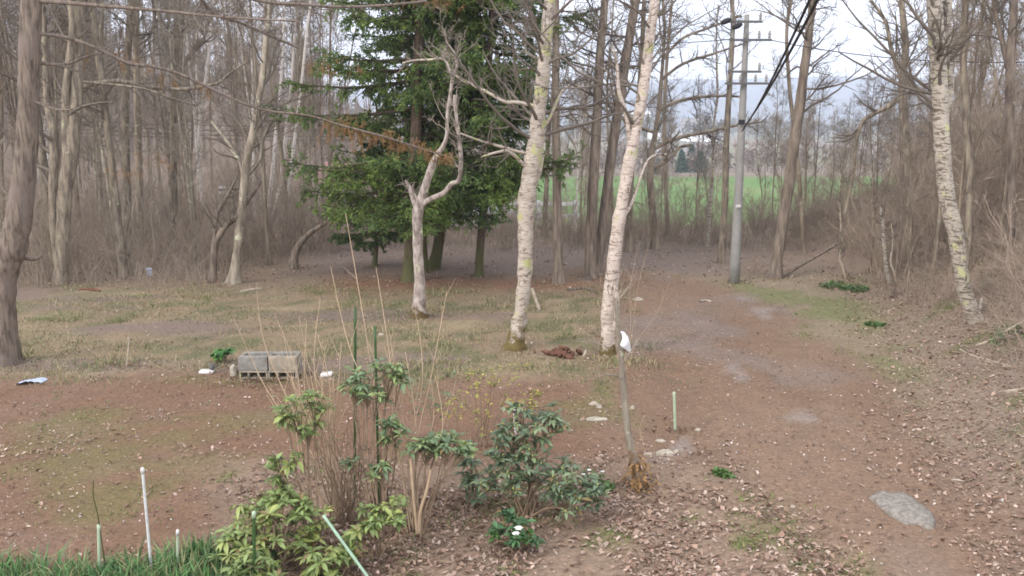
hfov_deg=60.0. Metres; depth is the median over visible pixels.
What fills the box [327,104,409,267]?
spruce tree
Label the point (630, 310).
bare shrub
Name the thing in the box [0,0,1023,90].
sky
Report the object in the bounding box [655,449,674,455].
stone
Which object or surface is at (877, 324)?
plant
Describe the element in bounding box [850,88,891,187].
bare tree
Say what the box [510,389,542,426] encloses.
leafy shrub
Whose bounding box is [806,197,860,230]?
shrub
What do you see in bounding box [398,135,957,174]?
hedgerow woods
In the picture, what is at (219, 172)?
shrub
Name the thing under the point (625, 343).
white cloth
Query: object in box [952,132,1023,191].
shrub
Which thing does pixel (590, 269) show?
larch tree
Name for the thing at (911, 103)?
bare tree
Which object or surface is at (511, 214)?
shrub
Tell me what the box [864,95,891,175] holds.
bare tree
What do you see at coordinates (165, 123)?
bare tree
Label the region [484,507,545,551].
plant
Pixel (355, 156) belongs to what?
bare tree
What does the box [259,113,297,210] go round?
shrub
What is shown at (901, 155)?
shrub
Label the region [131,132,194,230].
shrub
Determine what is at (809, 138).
bare tree
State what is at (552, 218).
shrub
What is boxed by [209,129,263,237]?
shrub
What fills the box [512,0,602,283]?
larch tree
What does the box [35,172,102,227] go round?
shrub
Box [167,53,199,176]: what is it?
bare tree
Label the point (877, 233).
shrub
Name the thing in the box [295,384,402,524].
bare shrub
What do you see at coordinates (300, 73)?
bare tree
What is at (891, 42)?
bare tree
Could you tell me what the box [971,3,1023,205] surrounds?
bare tree
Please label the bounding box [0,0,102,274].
bare tree
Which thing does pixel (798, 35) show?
cable
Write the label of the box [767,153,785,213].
bare tree
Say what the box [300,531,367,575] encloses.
rhododendron bush
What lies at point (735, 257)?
utility pole
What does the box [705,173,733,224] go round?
shrub
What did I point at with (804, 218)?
shrub
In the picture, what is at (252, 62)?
birch tree
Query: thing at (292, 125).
power line
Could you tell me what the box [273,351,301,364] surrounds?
concrete planter trough
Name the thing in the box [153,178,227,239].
shrub
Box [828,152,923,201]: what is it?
shrub
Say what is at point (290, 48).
bare tree
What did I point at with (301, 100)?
bare tree
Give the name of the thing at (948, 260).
bank undergrowth
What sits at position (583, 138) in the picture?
bare tree
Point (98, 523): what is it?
stake
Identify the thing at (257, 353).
cinder block
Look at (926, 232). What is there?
shrub
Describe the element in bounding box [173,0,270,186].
bare tree
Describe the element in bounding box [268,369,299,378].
cinder block
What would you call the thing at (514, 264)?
undergrowth
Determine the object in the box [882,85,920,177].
bare tree
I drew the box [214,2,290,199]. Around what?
bare tree
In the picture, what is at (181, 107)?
bare tree
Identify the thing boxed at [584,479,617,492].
plant
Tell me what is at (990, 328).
bank twigs
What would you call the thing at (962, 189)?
bare tree
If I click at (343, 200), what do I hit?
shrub
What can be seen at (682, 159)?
evergreen tree
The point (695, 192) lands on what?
bare tree
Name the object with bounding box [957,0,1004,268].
bare tree
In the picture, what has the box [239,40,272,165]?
bare tree
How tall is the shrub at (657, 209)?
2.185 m
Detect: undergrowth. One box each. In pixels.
[0,186,354,288]
[323,171,964,252]
[763,132,1023,338]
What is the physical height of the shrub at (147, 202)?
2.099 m
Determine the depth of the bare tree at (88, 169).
58.49 m
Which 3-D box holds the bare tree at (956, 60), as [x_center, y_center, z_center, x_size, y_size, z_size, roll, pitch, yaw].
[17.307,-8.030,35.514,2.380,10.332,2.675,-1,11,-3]
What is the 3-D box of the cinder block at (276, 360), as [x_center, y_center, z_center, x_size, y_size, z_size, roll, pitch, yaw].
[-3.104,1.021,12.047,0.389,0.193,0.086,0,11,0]
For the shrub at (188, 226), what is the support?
on the ground at (804, 296)
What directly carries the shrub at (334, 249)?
on the ground at (804, 296)
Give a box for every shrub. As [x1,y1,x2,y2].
[0,122,74,284]
[0,177,40,253]
[3,136,14,185]
[4,157,12,201]
[4,166,42,228]
[6,167,92,231]
[29,222,81,262]
[31,180,107,273]
[34,179,45,230]
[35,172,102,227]
[38,207,100,253]
[72,175,107,231]
[72,197,151,256]
[77,144,134,229]
[77,160,119,212]
[79,174,119,222]
[85,151,182,276]
[99,186,180,247]
[102,152,142,214]
[121,174,166,239]
[124,194,187,267]
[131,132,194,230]
[131,179,167,220]
[132,146,205,251]
[146,180,187,218]
[147,171,179,211]
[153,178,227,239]
[155,187,216,237]
[158,159,212,249]
[163,182,212,221]
[168,210,232,268]
[172,201,237,257]
[178,150,239,235]
[187,174,258,267]
[193,137,232,207]
[196,134,243,207]
[201,120,268,229]
[204,164,240,209]
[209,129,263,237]
[209,184,274,261]
[210,165,261,225]
[213,193,279,258]
[217,149,259,213]
[218,150,323,255]
[224,142,260,183]
[231,138,298,245]
[233,285,352,522]
[239,142,282,219]
[241,146,277,207]
[243,141,320,245]
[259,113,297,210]
[267,168,325,221]
[270,112,326,233]
[270,180,337,250]
[295,129,336,242]
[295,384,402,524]
[305,130,361,254]
[308,136,347,202]
[314,154,371,233]
[331,213,455,532]
[401,403,468,532]
[409,370,455,444]
[410,458,431,536]
[433,226,457,241]
[437,396,492,458]
[443,381,527,473]
[452,204,477,243]
[452,361,530,448]
[487,203,517,249]
[489,202,518,241]
[489,208,515,233]
[502,206,539,237]
[503,201,517,225]
[503,220,517,246]
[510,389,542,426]
[534,186,572,238]
[534,191,552,227]
[538,192,567,221]
[538,200,565,228]
[543,209,586,240]
[548,182,584,228]
[561,177,587,235]
[562,182,601,247]
[563,209,597,242]
[580,188,614,227]
[586,169,634,241]
[597,232,671,370]
[625,193,660,240]
[632,158,678,248]
[632,204,646,234]
[633,196,656,224]
[634,412,662,457]
[636,171,678,237]
[644,205,675,228]
[656,209,687,241]
[657,169,692,227]
[660,185,689,237]
[663,152,713,242]
[663,192,702,244]
[672,207,687,228]
[681,205,730,244]
[683,184,713,229]
[687,195,731,228]
[697,209,732,241]
[699,194,720,230]
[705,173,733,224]
[716,180,750,233]
[726,250,770,274]
[727,226,749,246]
[742,188,775,228]
[744,182,769,228]
[744,192,780,235]
[747,202,773,241]
[752,194,779,219]
[754,230,812,249]
[760,194,806,242]
[767,182,804,235]
[773,169,816,237]
[777,147,810,210]
[778,203,827,234]
[793,183,835,224]
[794,152,833,219]
[801,161,827,212]
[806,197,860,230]
[807,190,828,225]
[807,192,832,211]
[814,170,853,208]
[821,148,937,282]
[824,208,895,248]
[826,192,863,221]
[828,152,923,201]
[833,188,941,266]
[862,170,895,196]
[868,138,963,235]
[872,114,954,177]
[875,113,959,183]
[882,126,992,240]
[884,99,959,188]
[890,156,998,265]
[897,43,1020,200]
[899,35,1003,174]
[899,117,953,172]
[904,143,1005,249]
[911,65,1023,219]
[911,73,999,170]
[927,161,996,207]
[928,260,1004,303]
[930,85,1023,210]
[930,95,989,148]
[940,203,1023,252]
[950,96,1023,223]
[951,1,1023,212]
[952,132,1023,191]
[953,60,1021,146]
[953,144,1004,192]
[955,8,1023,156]
[958,189,1023,315]
[969,275,1023,361]
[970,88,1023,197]
[989,225,1023,268]
[992,249,1023,278]
[994,168,1023,211]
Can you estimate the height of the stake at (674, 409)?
0.456 m
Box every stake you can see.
[92,480,105,564]
[97,524,100,567]
[126,337,129,366]
[140,467,151,567]
[176,529,178,569]
[252,511,255,572]
[322,514,368,575]
[353,307,356,499]
[374,326,379,503]
[673,392,676,430]
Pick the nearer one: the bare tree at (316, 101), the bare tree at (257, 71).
the bare tree at (316, 101)
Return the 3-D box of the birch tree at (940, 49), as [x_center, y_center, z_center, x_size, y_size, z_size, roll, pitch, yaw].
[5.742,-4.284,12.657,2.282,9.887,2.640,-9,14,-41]
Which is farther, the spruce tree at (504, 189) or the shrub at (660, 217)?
the shrub at (660, 217)
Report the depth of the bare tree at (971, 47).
35.41 m
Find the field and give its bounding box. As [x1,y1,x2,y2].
[464,176,892,225]
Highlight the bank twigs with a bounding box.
[893,268,1023,485]
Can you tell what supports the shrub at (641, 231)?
on the ground at (804, 296)
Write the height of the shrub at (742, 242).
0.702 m
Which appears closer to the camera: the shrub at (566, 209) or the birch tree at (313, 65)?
the shrub at (566, 209)
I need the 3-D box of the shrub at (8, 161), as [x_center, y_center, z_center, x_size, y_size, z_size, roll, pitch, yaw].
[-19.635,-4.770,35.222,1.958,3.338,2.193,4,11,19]
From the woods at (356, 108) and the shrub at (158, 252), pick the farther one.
the woods at (356, 108)
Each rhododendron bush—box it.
[206,483,334,575]
[261,388,335,546]
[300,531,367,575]
[336,357,415,538]
[343,494,411,560]
[399,429,482,534]
[450,439,487,508]
[469,400,610,521]
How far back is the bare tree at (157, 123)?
30.43 m
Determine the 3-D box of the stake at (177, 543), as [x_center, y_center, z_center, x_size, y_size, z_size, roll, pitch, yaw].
[-2.579,2.055,6.845,0.049,0.410,0.025,0,11,0]
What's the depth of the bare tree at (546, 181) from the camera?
26.69 m
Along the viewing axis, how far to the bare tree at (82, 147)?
51.79 m
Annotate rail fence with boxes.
[504,200,578,224]
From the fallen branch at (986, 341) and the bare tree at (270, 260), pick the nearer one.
the fallen branch at (986, 341)
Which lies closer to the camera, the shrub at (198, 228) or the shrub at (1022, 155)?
the shrub at (1022, 155)
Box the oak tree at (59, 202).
[15,0,254,285]
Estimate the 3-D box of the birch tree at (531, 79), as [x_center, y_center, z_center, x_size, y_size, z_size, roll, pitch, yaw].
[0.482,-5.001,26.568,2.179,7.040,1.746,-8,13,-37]
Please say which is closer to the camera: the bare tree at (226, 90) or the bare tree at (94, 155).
the bare tree at (94, 155)
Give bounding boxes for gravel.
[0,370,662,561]
[583,280,1023,575]
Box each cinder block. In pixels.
[238,356,268,370]
[239,369,268,378]
[244,351,272,355]
[268,356,298,370]
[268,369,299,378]
[294,353,300,367]
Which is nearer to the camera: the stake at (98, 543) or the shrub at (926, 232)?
the stake at (98, 543)
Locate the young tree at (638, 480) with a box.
[574,267,660,495]
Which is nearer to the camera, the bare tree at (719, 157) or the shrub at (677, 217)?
the shrub at (677, 217)
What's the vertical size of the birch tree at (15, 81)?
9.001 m
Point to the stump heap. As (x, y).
(560, 351)
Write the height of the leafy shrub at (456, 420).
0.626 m
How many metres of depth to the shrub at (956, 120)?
25.52 m
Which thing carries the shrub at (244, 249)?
on the ground at (804, 296)
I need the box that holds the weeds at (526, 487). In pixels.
[0,213,1023,575]
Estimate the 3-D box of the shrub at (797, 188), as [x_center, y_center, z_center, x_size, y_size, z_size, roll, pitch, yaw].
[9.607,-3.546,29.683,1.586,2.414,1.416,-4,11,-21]
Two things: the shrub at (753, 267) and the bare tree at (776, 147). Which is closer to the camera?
the shrub at (753, 267)
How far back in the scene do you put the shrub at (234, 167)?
35.67 m
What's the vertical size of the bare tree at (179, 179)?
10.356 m
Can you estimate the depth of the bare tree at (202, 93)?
72.70 m
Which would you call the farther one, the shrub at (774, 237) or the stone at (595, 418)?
the shrub at (774, 237)
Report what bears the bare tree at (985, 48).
on the ground at (804, 296)
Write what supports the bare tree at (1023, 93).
on the ground at (804, 296)
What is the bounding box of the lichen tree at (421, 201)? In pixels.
[393,6,481,319]
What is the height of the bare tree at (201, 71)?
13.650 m
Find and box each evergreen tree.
[673,149,689,172]
[686,144,695,170]
[692,150,706,172]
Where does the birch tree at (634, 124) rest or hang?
on the gravel drive
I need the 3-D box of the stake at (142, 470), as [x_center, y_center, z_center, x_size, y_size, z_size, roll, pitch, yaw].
[-2.797,1.796,6.796,0.032,0.889,0.029,0,11,0]
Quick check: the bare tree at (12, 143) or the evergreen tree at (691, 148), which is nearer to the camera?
the bare tree at (12, 143)
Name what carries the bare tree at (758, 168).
on the ground at (804, 296)
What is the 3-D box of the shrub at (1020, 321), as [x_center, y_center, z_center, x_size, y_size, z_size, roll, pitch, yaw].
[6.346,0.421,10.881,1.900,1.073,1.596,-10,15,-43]
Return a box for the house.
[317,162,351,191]
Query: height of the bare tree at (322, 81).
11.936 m
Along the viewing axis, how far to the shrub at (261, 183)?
29.87 m
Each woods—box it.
[3,17,391,201]
[274,81,1019,146]
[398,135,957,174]
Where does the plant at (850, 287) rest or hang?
on the ground at (804, 296)
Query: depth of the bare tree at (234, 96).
36.77 m
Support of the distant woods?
on the ground at (804, 296)
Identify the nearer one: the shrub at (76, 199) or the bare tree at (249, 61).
the shrub at (76, 199)
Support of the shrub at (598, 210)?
on the ground at (804, 296)
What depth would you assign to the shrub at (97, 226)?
22.13 m
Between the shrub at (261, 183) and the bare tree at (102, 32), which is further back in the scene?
the shrub at (261, 183)
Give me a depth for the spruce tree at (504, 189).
18.59 m
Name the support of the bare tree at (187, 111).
on the ground at (804, 296)
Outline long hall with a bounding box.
[680,135,716,153]
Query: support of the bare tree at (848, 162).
on the ground at (804, 296)
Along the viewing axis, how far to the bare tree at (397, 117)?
28.05 m
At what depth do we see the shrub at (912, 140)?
25.75 m
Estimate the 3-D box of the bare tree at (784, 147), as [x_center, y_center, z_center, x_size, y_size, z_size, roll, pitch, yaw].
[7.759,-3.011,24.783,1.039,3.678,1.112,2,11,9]
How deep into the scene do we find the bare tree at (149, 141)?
43.10 m
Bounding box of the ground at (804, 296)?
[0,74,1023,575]
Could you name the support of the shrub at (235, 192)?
on the ground at (804, 296)
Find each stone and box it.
[230,364,237,375]
[586,416,607,420]
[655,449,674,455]
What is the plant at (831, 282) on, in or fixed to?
on the ground at (804, 296)
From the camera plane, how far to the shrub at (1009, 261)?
11.80 m
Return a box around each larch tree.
[0,0,467,366]
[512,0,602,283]
[551,0,656,278]
[561,0,689,275]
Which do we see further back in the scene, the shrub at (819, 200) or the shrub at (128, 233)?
the shrub at (819, 200)
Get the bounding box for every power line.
[43,121,611,136]
[44,126,606,140]
[82,109,587,125]
[84,117,575,130]
[565,39,729,43]
[771,40,1023,62]
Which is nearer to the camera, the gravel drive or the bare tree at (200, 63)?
the gravel drive
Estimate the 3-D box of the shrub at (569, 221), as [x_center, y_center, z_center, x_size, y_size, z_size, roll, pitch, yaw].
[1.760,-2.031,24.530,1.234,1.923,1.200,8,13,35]
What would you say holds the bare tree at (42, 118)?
on the ground at (804, 296)
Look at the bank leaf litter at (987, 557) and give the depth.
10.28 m
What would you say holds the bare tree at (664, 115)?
on the ground at (804, 296)
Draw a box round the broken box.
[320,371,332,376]
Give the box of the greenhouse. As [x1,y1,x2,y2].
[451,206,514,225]
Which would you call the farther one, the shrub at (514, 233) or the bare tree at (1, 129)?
the shrub at (514, 233)
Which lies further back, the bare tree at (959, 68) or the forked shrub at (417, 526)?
the bare tree at (959, 68)
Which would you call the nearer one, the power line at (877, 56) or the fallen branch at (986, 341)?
the fallen branch at (986, 341)
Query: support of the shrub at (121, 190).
on the ground at (804, 296)
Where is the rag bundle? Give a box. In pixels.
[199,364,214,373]
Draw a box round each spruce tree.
[259,0,542,282]
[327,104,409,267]
[328,0,544,269]
[382,8,453,272]
[402,0,597,276]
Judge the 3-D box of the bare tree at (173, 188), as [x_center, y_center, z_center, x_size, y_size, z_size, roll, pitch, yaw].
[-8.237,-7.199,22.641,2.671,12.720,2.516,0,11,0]
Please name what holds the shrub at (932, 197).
on the ground at (804, 296)
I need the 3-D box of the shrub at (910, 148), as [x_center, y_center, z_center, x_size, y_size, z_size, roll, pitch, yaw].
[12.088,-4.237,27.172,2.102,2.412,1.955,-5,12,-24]
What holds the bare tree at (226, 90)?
on the ground at (804, 296)
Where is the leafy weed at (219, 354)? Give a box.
[210,347,236,361]
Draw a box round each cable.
[741,0,810,131]
[743,0,818,127]
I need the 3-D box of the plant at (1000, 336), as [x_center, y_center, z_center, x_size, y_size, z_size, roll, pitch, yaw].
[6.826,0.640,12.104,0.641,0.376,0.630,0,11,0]
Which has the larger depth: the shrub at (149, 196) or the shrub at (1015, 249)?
the shrub at (149, 196)
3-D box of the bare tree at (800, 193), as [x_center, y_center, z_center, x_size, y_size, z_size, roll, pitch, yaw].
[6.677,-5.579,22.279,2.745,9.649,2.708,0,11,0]
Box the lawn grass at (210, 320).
[0,279,720,389]
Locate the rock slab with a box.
[869,491,935,529]
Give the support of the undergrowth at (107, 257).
on the ground at (804, 296)
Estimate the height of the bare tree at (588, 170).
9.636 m
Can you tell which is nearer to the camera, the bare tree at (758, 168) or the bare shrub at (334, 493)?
the bare shrub at (334, 493)
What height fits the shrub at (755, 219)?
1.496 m
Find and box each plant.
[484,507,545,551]
[580,467,605,479]
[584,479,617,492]
[710,466,738,478]
[819,280,848,289]
[842,283,869,291]
[864,320,885,326]
[988,322,1023,346]
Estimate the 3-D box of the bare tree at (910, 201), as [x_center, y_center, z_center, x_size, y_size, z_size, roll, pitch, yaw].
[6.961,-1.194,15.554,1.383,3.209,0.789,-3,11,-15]
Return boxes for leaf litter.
[1,413,1023,575]
[813,213,1023,575]
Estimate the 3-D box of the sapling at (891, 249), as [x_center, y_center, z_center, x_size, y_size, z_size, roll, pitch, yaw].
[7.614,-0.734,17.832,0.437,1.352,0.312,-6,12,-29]
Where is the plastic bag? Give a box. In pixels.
[16,377,47,384]
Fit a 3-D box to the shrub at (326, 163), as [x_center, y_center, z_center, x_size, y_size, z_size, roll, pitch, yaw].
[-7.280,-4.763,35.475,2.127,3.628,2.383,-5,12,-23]
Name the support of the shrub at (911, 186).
on the ground at (804, 296)
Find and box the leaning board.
[531,288,540,309]
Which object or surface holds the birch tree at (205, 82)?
on the ground at (804, 296)
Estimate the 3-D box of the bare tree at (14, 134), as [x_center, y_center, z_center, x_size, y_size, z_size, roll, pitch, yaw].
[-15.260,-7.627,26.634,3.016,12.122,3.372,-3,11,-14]
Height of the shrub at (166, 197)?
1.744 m
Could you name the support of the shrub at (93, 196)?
on the ground at (804, 296)
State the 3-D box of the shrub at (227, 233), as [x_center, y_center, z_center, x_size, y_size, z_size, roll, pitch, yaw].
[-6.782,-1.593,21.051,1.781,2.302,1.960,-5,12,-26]
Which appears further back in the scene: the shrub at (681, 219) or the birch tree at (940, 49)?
the shrub at (681, 219)
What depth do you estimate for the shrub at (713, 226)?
25.55 m
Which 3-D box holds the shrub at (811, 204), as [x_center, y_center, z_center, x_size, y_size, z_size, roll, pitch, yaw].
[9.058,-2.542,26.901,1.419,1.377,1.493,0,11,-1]
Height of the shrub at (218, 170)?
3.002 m
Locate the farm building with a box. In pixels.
[647,133,661,145]
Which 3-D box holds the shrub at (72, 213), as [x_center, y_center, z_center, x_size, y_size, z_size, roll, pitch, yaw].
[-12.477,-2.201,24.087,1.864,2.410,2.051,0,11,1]
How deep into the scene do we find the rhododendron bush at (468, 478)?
7.98 m
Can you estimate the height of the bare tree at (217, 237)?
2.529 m
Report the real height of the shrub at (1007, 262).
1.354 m
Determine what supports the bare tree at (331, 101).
on the ground at (804, 296)
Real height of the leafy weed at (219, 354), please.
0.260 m
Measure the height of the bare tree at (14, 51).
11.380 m
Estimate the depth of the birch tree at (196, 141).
33.03 m
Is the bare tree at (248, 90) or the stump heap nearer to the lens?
the stump heap
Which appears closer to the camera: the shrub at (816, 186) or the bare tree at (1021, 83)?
the bare tree at (1021, 83)
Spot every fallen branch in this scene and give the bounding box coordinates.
[79,287,100,291]
[240,288,262,291]
[567,287,596,292]
[783,243,838,277]
[959,336,1023,366]
[976,316,1023,346]
[1003,388,1023,391]
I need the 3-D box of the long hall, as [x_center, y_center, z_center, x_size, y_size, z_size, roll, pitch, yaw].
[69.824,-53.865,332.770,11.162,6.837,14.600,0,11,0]
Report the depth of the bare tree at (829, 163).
25.29 m
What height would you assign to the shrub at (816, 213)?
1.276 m
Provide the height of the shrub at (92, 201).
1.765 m
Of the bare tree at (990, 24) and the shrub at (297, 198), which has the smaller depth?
the bare tree at (990, 24)
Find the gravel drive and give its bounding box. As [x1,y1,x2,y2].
[0,270,1023,575]
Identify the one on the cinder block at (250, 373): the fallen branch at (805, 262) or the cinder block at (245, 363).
the cinder block at (245, 363)
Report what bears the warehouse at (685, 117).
on the ground at (804, 296)
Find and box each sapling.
[833,203,850,277]
[874,204,907,282]
[884,221,903,283]
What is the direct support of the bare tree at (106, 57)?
on the ground at (804, 296)
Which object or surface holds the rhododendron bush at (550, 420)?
on the ground at (804, 296)
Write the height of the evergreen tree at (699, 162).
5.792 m
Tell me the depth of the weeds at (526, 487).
8.21 m
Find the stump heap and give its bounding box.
[541,345,582,358]
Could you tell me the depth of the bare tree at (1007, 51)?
14.83 m
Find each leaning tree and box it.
[286,207,347,269]
[741,0,895,278]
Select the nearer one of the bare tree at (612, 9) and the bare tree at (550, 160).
the bare tree at (612, 9)
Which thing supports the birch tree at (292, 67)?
on the ground at (804, 296)
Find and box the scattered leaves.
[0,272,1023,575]
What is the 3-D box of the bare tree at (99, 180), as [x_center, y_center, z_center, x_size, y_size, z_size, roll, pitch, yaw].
[-12.680,-6.779,26.873,2.201,10.374,3.021,3,11,14]
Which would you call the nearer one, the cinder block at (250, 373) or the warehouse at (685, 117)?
the cinder block at (250, 373)
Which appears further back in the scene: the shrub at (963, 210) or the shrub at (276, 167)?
the shrub at (276, 167)
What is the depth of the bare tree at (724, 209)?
21.13 m
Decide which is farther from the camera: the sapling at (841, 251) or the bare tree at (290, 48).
the bare tree at (290, 48)
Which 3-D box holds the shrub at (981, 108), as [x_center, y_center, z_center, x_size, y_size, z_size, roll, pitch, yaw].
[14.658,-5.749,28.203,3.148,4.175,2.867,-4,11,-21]
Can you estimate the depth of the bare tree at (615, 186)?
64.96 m
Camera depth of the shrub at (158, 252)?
20.87 m
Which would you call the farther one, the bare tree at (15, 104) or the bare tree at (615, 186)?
the bare tree at (615, 186)
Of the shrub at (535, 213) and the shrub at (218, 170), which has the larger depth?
the shrub at (218, 170)
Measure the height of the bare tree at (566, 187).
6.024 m
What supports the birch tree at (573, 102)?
on the ground at (804, 296)
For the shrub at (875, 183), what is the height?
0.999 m
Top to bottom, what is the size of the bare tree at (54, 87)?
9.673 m
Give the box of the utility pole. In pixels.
[720,12,771,283]
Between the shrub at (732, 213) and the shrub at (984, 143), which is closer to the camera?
the shrub at (984, 143)
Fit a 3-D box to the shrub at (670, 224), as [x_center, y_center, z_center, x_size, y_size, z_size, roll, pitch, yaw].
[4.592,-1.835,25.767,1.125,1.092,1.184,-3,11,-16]
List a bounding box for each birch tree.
[1,0,51,209]
[3,2,53,161]
[95,22,121,172]
[170,0,242,204]
[187,0,282,216]
[197,0,233,201]
[267,0,298,217]
[272,0,306,211]
[281,0,329,219]
[284,10,338,186]
[443,0,668,351]
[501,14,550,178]
[513,0,737,355]
[550,0,594,229]
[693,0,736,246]
[830,0,984,324]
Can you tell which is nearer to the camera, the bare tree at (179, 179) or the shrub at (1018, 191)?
the shrub at (1018, 191)
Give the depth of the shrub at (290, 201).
24.46 m
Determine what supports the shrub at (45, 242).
on the ground at (804, 296)
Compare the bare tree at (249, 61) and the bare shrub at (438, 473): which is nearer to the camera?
the bare shrub at (438, 473)
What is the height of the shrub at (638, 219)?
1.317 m
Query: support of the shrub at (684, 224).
on the ground at (804, 296)
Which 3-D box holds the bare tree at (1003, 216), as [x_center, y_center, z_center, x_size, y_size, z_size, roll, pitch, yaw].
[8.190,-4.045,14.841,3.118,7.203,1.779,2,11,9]
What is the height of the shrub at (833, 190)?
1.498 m
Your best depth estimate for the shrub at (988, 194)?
18.43 m
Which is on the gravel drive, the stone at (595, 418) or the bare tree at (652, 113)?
the stone at (595, 418)
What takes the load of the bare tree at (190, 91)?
on the ground at (804, 296)
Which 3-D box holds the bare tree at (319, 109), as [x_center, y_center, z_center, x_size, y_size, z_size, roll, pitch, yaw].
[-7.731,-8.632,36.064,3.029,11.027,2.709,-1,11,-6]
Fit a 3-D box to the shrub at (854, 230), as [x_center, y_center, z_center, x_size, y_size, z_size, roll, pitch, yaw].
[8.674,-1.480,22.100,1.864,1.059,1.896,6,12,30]
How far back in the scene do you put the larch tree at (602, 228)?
19.45 m
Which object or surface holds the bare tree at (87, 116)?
on the ground at (804, 296)
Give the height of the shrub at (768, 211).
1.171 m
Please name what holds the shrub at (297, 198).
on the ground at (804, 296)
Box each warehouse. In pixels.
[631,111,651,141]
[681,114,708,134]
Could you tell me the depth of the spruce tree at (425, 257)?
19.70 m
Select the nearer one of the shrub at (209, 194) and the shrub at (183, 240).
the shrub at (183, 240)
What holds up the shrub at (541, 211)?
on the ground at (804, 296)
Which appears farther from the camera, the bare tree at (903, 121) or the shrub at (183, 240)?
the shrub at (183, 240)
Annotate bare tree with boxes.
[0,0,18,157]
[0,0,58,228]
[0,0,59,145]
[0,0,62,147]
[0,0,89,123]
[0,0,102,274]
[0,0,111,182]
[0,0,175,277]
[0,73,16,111]
[2,0,16,158]
[3,0,112,181]
[3,2,90,153]
[3,26,60,199]
[9,4,107,238]
[9,11,104,218]
[40,0,175,239]
[43,4,130,225]
[46,7,133,227]
[47,3,120,150]
[50,18,107,192]
[53,3,149,232]
[53,6,154,158]
[53,45,99,179]
[57,5,89,173]
[58,0,149,165]
[60,25,108,166]
[84,38,92,166]
[96,0,130,117]
[96,0,210,256]
[109,0,197,217]
[114,0,166,249]
[114,0,262,251]
[115,19,168,182]
[120,0,168,190]
[129,0,205,195]
[132,0,219,193]
[138,0,221,251]
[140,0,220,263]
[142,4,208,190]
[144,5,203,191]
[145,0,215,207]
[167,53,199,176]
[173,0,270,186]
[174,0,315,264]
[183,0,231,186]
[185,18,213,128]
[188,3,220,153]
[190,0,331,284]
[194,28,245,172]
[195,0,259,170]
[199,170,261,282]
[210,1,262,179]
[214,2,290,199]
[226,0,259,122]
[226,32,259,155]
[233,35,261,175]
[234,0,322,236]
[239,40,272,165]
[243,0,288,188]
[243,20,275,177]
[250,1,290,160]
[257,7,295,169]
[262,0,338,213]
[262,2,352,210]
[269,0,334,215]
[276,0,335,197]
[277,0,381,245]
[277,6,330,130]
[279,6,316,191]
[281,26,332,144]
[287,57,319,159]
[288,0,358,209]
[290,0,342,197]
[341,102,367,195]
[344,135,374,196]
[371,79,403,196]
[523,0,613,236]
[543,124,563,209]
[552,170,575,225]
[560,0,628,220]
[560,0,770,249]
[560,79,600,222]
[563,72,605,223]
[576,135,599,211]
[589,0,638,235]
[613,170,618,213]
[617,0,724,251]
[620,0,702,235]
[627,75,676,203]
[635,135,658,228]
[651,95,685,193]
[652,82,680,215]
[654,160,663,224]
[680,72,714,221]
[683,174,704,222]
[689,123,728,218]
[699,164,719,210]
[702,0,760,262]
[708,149,733,222]
[744,108,782,243]
[755,0,834,254]
[755,102,788,203]
[757,45,796,215]
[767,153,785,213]
[768,118,810,210]
[792,160,810,212]
[795,96,823,217]
[801,92,826,204]
[804,61,842,203]
[813,106,848,226]
[814,158,841,203]
[815,143,839,201]
[822,94,864,247]
[822,123,869,254]
[825,0,979,267]
[837,145,862,196]
[845,136,871,196]
[848,64,899,271]
[850,71,880,203]
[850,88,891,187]
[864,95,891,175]
[866,102,898,205]
[868,49,914,213]
[870,50,932,296]
[877,127,943,304]
[882,55,918,160]
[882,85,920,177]
[885,0,996,237]
[896,0,1017,270]
[903,0,1023,279]
[907,79,933,176]
[908,96,930,161]
[910,0,977,153]
[910,36,958,199]
[922,0,994,148]
[926,0,994,130]
[927,0,1023,153]
[943,0,1023,255]
[951,13,988,116]
[953,0,1023,256]
[956,0,1009,97]
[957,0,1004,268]
[960,37,988,116]
[969,0,1007,127]
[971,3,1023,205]
[986,32,1023,186]
[997,49,1023,140]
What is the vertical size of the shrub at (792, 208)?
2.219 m
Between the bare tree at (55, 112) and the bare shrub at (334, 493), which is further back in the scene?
the bare tree at (55, 112)
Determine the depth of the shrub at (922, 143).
28.51 m
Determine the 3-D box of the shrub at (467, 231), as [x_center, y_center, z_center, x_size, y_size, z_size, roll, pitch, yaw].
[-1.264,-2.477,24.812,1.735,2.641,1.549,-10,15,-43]
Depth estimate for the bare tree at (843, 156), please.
21.96 m
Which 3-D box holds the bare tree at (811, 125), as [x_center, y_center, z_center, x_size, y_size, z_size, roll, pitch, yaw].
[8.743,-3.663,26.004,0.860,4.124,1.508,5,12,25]
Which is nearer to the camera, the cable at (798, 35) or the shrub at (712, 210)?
the cable at (798, 35)
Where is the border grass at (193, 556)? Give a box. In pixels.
[0,524,298,575]
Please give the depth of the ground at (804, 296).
14.65 m
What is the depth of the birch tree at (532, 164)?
12.86 m

